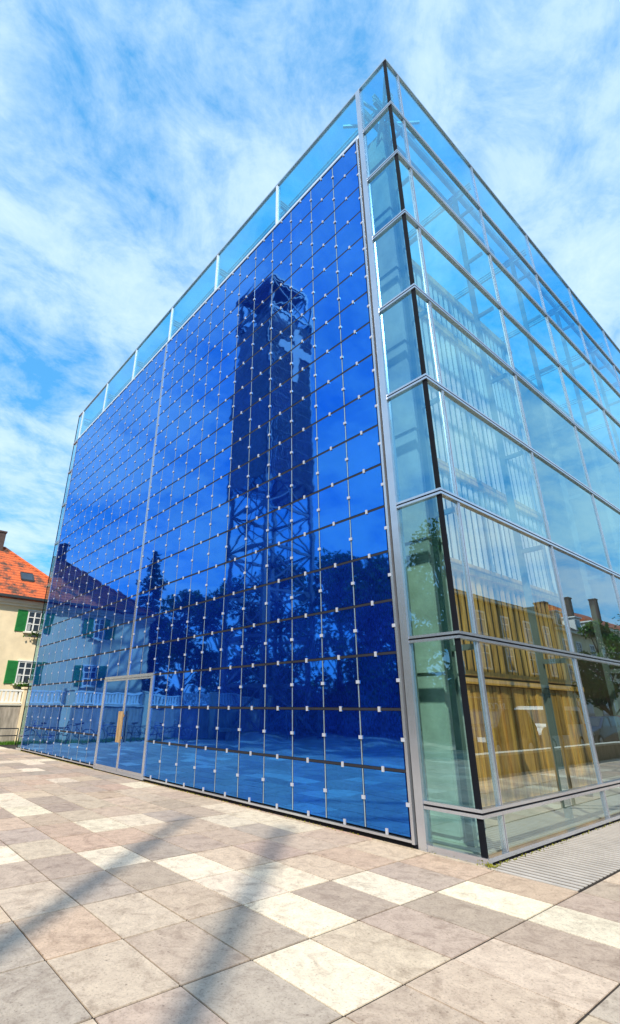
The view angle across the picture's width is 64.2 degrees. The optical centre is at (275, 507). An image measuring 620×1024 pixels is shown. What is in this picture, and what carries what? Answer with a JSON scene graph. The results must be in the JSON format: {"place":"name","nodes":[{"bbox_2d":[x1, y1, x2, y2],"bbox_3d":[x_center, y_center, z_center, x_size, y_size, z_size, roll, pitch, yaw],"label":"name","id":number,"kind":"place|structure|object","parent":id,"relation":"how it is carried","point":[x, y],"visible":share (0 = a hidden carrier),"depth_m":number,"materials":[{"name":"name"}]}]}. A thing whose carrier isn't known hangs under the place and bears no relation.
{"place":"outdoors","nodes":[
{"label":"outdoors","id":0,"kind":"place"},
{"bbox_2d":[0,745,619,1023],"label":"paving","id":1,"kind":"structure","parent":0,"point":[559,963],"depth_m":4.11,"materials":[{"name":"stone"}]},
{"bbox_2d":[0,728,18,744],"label":"bike rail","id":2,"kind":"object","parent":1,"relation":"on","point":[11,735],"visible":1,"depth_m":22.50,"materials":[{"name":"grey metal"}]},
{"bbox_2d":[15,58,619,866],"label":"glass church","id":3,"kind":"structure","parent":1,"relation":"on","point":[339,544],"depth_m":10.93,"materials":[{"name":"glass"}]},
{"bbox_2d":[93,673,153,779],"bbox_3d":[-4.179,5.865,13.411,0.168,2.458,3.157,18,-28,-36],"label":"entrance door","id":4,"kind":"structure","parent":3,"relation":"in","point":[133,750],"depth_m":13.26,"materials":[{"name":"glass"}]},
{"bbox_2d":[20,750,618,867],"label":"moss","id":5,"kind":"object","parent":3,"relation":"on","point":[491,865],"visible":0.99,"depth_m":7.26,"materials":[{"name":"green plant"}]},
{"bbox_2d":[488,821,619,891],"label":"drain grating","id":6,"kind":"object","parent":1,"relation":"on","point":[581,862],"visible":0.94,"depth_m":5.85,"materials":[{"name":"grey metal"}]},
{"bbox_2d":[0,0,619,577],"label":"sky","id":7,"kind":"structure","parent":0,"point":[138,137],"materials":[{"name":"blue"}]},
{"label":"ground","id":8,"kind":"structure","parent":0,"visible":0},
{"bbox_2d":[0,687,31,742],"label":"garden wall","id":9,"kind":"structure","parent":8,"relation":"on","point":[11,715],"depth_m":24.29,"materials":[{"name":"white paint"}]},
{"bbox_2d":[0,530,51,705],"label":"villa","id":10,"kind":"object","parent":8,"relation":"on","point":[23,585],"visible":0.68,"depth_m":29.44,"materials":[{"name":"beige paint"}]},
{"bbox_2d":[10,678,30,689],"bbox_3d":[-14.376,10.208,28.387,1.600,0.729,0.556,18,-28,-36],"label":"window box plant","id":11,"kind":"object","parent":10,"relation":"in","point":[18,686],"depth_m":28.21,"materials":[{"name":"green plant"}]},
{"bbox_2d":[12,660,34,685],"bbox_3d":[-14.632,9.631,28.686,1.000,1.390,0.159,18,-28,-36],"label":"window frame","id":12,"kind":"structure","parent":10,"relation":"in","point":[23,672],"depth_m":28.72,"materials":[{"name":"white paint"}]},
{"bbox_2d":[23,629,40,640],"bbox_3d":[-14.281,7.636,29.552,1.549,0.710,0.484,18,-28,-36],"label":"window box plant","id":13,"kind":"object","parent":10,"relation":"in","point":[34,635],"depth_m":29.41,"materials":[{"name":"green plant"}]},
{"bbox_2d":[23,609,43,633],"bbox_3d":[-14.602,6.924,29.795,1.000,1.380,0.159,18,-28,-36],"label":"window frame","id":14,"kind":"structure","parent":10,"relation":"in","point":[34,618],"depth_m":29.81,"materials":[{"name":"white paint"}]},
{"label":"verge","id":15,"kind":"structure","parent":0,"visible":0},
{"bbox_2d":[0,740,20,744],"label":"grass","id":16,"kind":"structure","parent":15,"relation":"on","point":[8,743],"depth_m":22.98,"materials":[{"name":"green plant"}]}
]}

